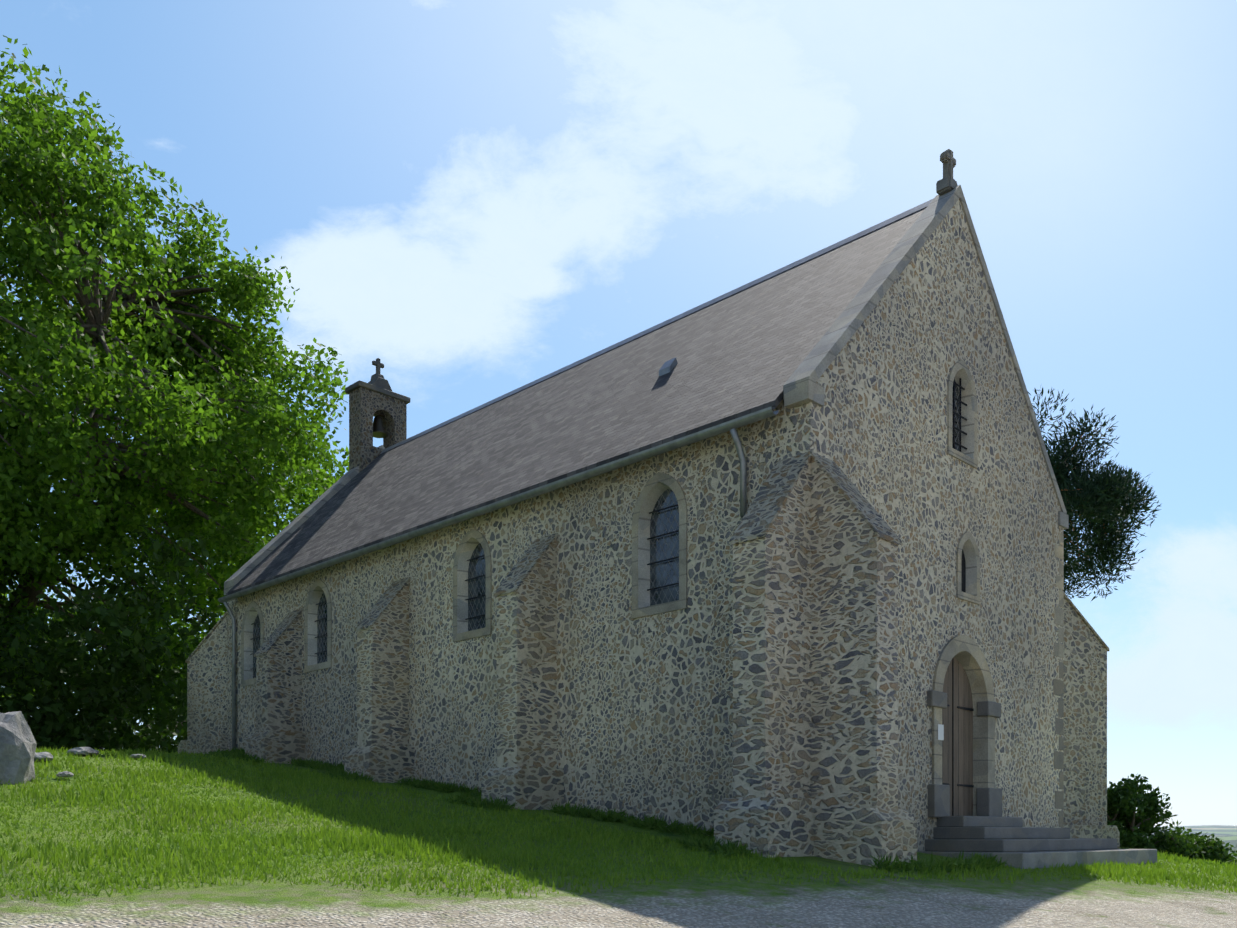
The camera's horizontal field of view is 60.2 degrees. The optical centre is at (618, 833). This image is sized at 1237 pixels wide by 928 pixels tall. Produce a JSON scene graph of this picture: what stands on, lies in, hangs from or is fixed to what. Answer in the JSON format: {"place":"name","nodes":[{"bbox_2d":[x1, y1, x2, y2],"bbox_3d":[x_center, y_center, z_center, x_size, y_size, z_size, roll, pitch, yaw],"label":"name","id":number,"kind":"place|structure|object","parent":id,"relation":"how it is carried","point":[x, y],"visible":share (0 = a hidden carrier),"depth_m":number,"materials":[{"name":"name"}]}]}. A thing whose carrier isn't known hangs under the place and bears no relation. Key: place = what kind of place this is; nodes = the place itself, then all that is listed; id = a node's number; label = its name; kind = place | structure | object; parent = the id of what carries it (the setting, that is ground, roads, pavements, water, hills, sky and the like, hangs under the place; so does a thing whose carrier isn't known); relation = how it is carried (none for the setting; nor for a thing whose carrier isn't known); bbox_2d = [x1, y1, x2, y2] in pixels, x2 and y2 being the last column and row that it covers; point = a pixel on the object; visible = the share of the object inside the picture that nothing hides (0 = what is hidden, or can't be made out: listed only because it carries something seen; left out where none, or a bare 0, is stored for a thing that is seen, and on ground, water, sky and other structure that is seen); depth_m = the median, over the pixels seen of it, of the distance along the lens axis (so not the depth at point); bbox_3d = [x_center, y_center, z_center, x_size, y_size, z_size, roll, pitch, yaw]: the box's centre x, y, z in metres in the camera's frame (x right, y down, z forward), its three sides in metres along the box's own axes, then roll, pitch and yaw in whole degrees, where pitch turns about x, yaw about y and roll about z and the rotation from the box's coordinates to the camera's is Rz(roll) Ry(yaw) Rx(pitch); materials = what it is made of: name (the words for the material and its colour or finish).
{"place":"outdoors","nodes":[
{"label":"outdoors","id":0,"kind":"place"},
{"bbox_2d":[0,752,1236,927],"bbox_3d":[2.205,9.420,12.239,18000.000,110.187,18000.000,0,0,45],"label":"ground","id":1,"kind":"structure","parent":0,"point":[1026,901],"depth_m":8.71,"materials":[{"name":"green plant"}]},
{"bbox_2d":[0,711,146,783],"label":"boulders","id":2,"kind":"object","parent":1,"relation":"on","point":[19,755],"visible":0.73,"depth_m":12.47,"materials":[{"name":"grey stone"}]},
{"bbox_2d":[0,566,207,751],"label":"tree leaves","id":3,"kind":"object","parent":1,"relation":"on","point":[82,638],"depth_m":44.75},
{"bbox_2d":[0,518,225,752],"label":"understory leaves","id":4,"kind":"object","parent":1,"relation":"on","point":[55,725],"visible":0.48,"depth_m":26.75,"materials":[{"name":"green plant"}]},
{"bbox_2d":[0,35,348,709],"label":"tree","id":5,"kind":"object","parent":1,"relation":"on","point":[31,158],"depth_m":27.38,"materials":[{"name":"green plant"}]},
{"bbox_2d":[178,457,916,867],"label":"buttresses","id":6,"kind":"structure","parent":1,"relation":"on","point":[816,671],"depth_m":12.03,"materials":[{"name":"stone"}]},
{"bbox_2d":[204,747,1006,873],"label":"grass tufts","id":7,"kind":"object","parent":1,"relation":"on","point":[692,835],"depth_m":13.68,"materials":[{"name":"green plant"}]},
{"bbox_2d":[0,746,1236,901],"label":"grass","id":8,"kind":"structure","parent":1,"relation":"on","point":[362,843],"depth_m":10.86,"materials":[{"name":"green plant"}]},
{"bbox_2d":[227,200,1063,850],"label":"chapel walls","id":9,"kind":"structure","parent":1,"relation":"on","point":[643,718],"depth_m":14.70,"materials":[{"name":"grey stone"}]},
{"bbox_2d":[349,387,406,471],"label":"bell tower","id":10,"kind":"structure","parent":9,"relation":"on","point":[365,404],"depth_m":24.66,"materials":[{"name":"stone"}]},
{"bbox_2d":[345,358,409,403],"bbox_3d":[-5.639,-10.683,25.023,0.620,0.920,1.400,0,0,45],"label":"bell tower cap","id":11,"kind":"object","parent":10,"relation":"on","point":[378,383],"visible":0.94,"depth_m":24.86,"materials":[{"name":"grey stone"}]},
{"bbox_2d":[373,412,386,437],"bbox_3d":[-5.639,-9.606,25.023,0.587,0.506,0.408,0,0,-12],"label":"bell","id":12,"kind":"object","parent":10,"relation":"hanging from","point":[378,430],"visible":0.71,"depth_m":24.93,"materials":[{"name":"grey metal"}]},
{"bbox_2d":[218,198,933,749],"bbox_3d":[-1.876,-5.160,18.634,14.200,7.587,4.040,0,0,45],"label":"gutter and downpipes","id":13,"kind":"object","parent":9,"relation":"attached to","point":[668,366],"visible":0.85,"depth_m":16.16,"materials":[{"name":"metal"}]},
{"bbox_2d":[226,207,926,595],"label":"roof","id":14,"kind":"structure","parent":9,"relation":"on","point":[742,353],"depth_m":16.61,"materials":[{"name":"grey tile"}]},
{"bbox_2d":[241,360,994,817],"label":"stone frames","id":15,"kind":"structure","parent":9,"relation":"attached to","point":[967,652],"depth_m":15.11,"materials":[{"name":"stone"}]},
{"bbox_2d":[253,381,958,677],"bbox_3d":[-1.363,-4.730,18.647,13.790,3.392,3.780,0,0,45],"label":"window glass","id":16,"kind":"object","parent":15,"relation":"attached to","point":[664,547],"visible":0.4,"depth_m":14.19,"materials":[{"name":"grey glass"}]},
{"bbox_2d":[250,378,966,669],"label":"window bars","id":17,"kind":"object","parent":15,"relation":"attached to","point":[957,414],"depth_m":14.91,"materials":[{"name":"black metal"}]},
{"bbox_2d":[938,724,943,739],"bbox_3d":[4.329,-1.361,14.323,0.003,0.210,0.150,0,0,45],"label":"notice","id":18,"kind":"object","parent":15,"relation":"attached to","point":[940,732],"visible":1,"depth_m":14.31,"materials":[{"name":"white paper"}]},
{"bbox_2d":[942,657,972,815],"bbox_3d":[4.692,-1.361,14.983,0.001,2.250,1.220,0,0,45],"label":"door","id":19,"kind":"structure","parent":15,"relation":"in","point":[962,753],"depth_m":15.11,"materials":[{"name":"wood"}]},
{"bbox_2d":[942,659,973,815],"bbox_3d":[4.697,-1.403,14.978,0.021,2.333,1.200,0,0,45],"label":"door hardware","id":20,"kind":"object","parent":19,"relation":"attached to","point":[969,709],"depth_m":14.98,"materials":[{"name":"black metal"}]},
{"bbox_2d":[224,185,1068,594],"bbox_3d":[-0.542,-7.016,19.973,14.870,4.119,7.320,0,0,45],"label":"gable coping","id":21,"kind":"object","parent":9,"relation":"attached to","point":[802,387],"visible":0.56,"depth_m":14.01,"materials":[{"name":"stone"}]},
{"bbox_2d":[936,149,957,195],"bbox_3d":[4.590,-9.213,14.887,0.251,0.620,0.325,0,0,45],"label":"gable cross","id":22,"kind":"object","parent":21,"relation":"on","point":[946,183],"visible":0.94,"depth_m":14.82,"materials":[{"name":"stone"}]},
{"bbox_2d":[185,449,1108,662],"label":"buttress caps","id":23,"kind":"object","parent":9,"relation":"attached to","point":[769,501],"visible":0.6,"depth_m":12.26,"materials":[{"name":"stone"}]},
{"bbox_2d":[1053,533,1063,826],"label":"quoins","id":24,"kind":"object","parent":9,"relation":"attached to","point":[1058,687],"visible":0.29,"depth_m":17.20,"materials":[{"name":"stone"}]},
{"bbox_2d":[1064,598,1119,848],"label":"buttress","id":25,"kind":"structure","parent":9,"relation":"attached to","point":[1085,733],"depth_m":18.30,"materials":[{"name":"stone"}]},
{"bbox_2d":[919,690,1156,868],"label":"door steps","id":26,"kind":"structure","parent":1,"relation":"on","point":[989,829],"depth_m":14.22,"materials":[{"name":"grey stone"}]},
{"bbox_2d":[1028,387,1161,600],"bbox_3d":[11.329,-4.841,31.180,8.327,14.486,8.567,0,0,45],"label":"tree","id":27,"kind":"object","parent":1,"relation":"on","point":[1101,500],"depth_m":28.83,"materials":[{"name":"green plant"}]},
{"bbox_2d":[1107,773,1205,859],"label":"shrub leaves","id":28,"kind":"object","parent":1,"relation":"on","point":[1125,796],"depth_m":24.91,"materials":[{"name":"green plant"}]},
{"bbox_2d":[1148,829,1236,864],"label":"shrub leaves","id":29,"kind":"object","parent":1,"relation":"on","point":[1213,849],"depth_m":25.25,"materials":[{"name":"green plant"}]},
{"bbox_2d":[0,0,1236,637],"label":"sky","id":30,"kind":"structure","parent":0,"point":[255,131],"materials":[{"name":"blue"}]},
{"bbox_2d":[37,0,1236,826],"bbox_3d":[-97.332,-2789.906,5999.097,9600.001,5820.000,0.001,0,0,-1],"label":"cloud","id":31,"kind":"structure","parent":0,"point":[549,152],"depth_m":6017.94,"materials":[{"name":"white"}]}
]}

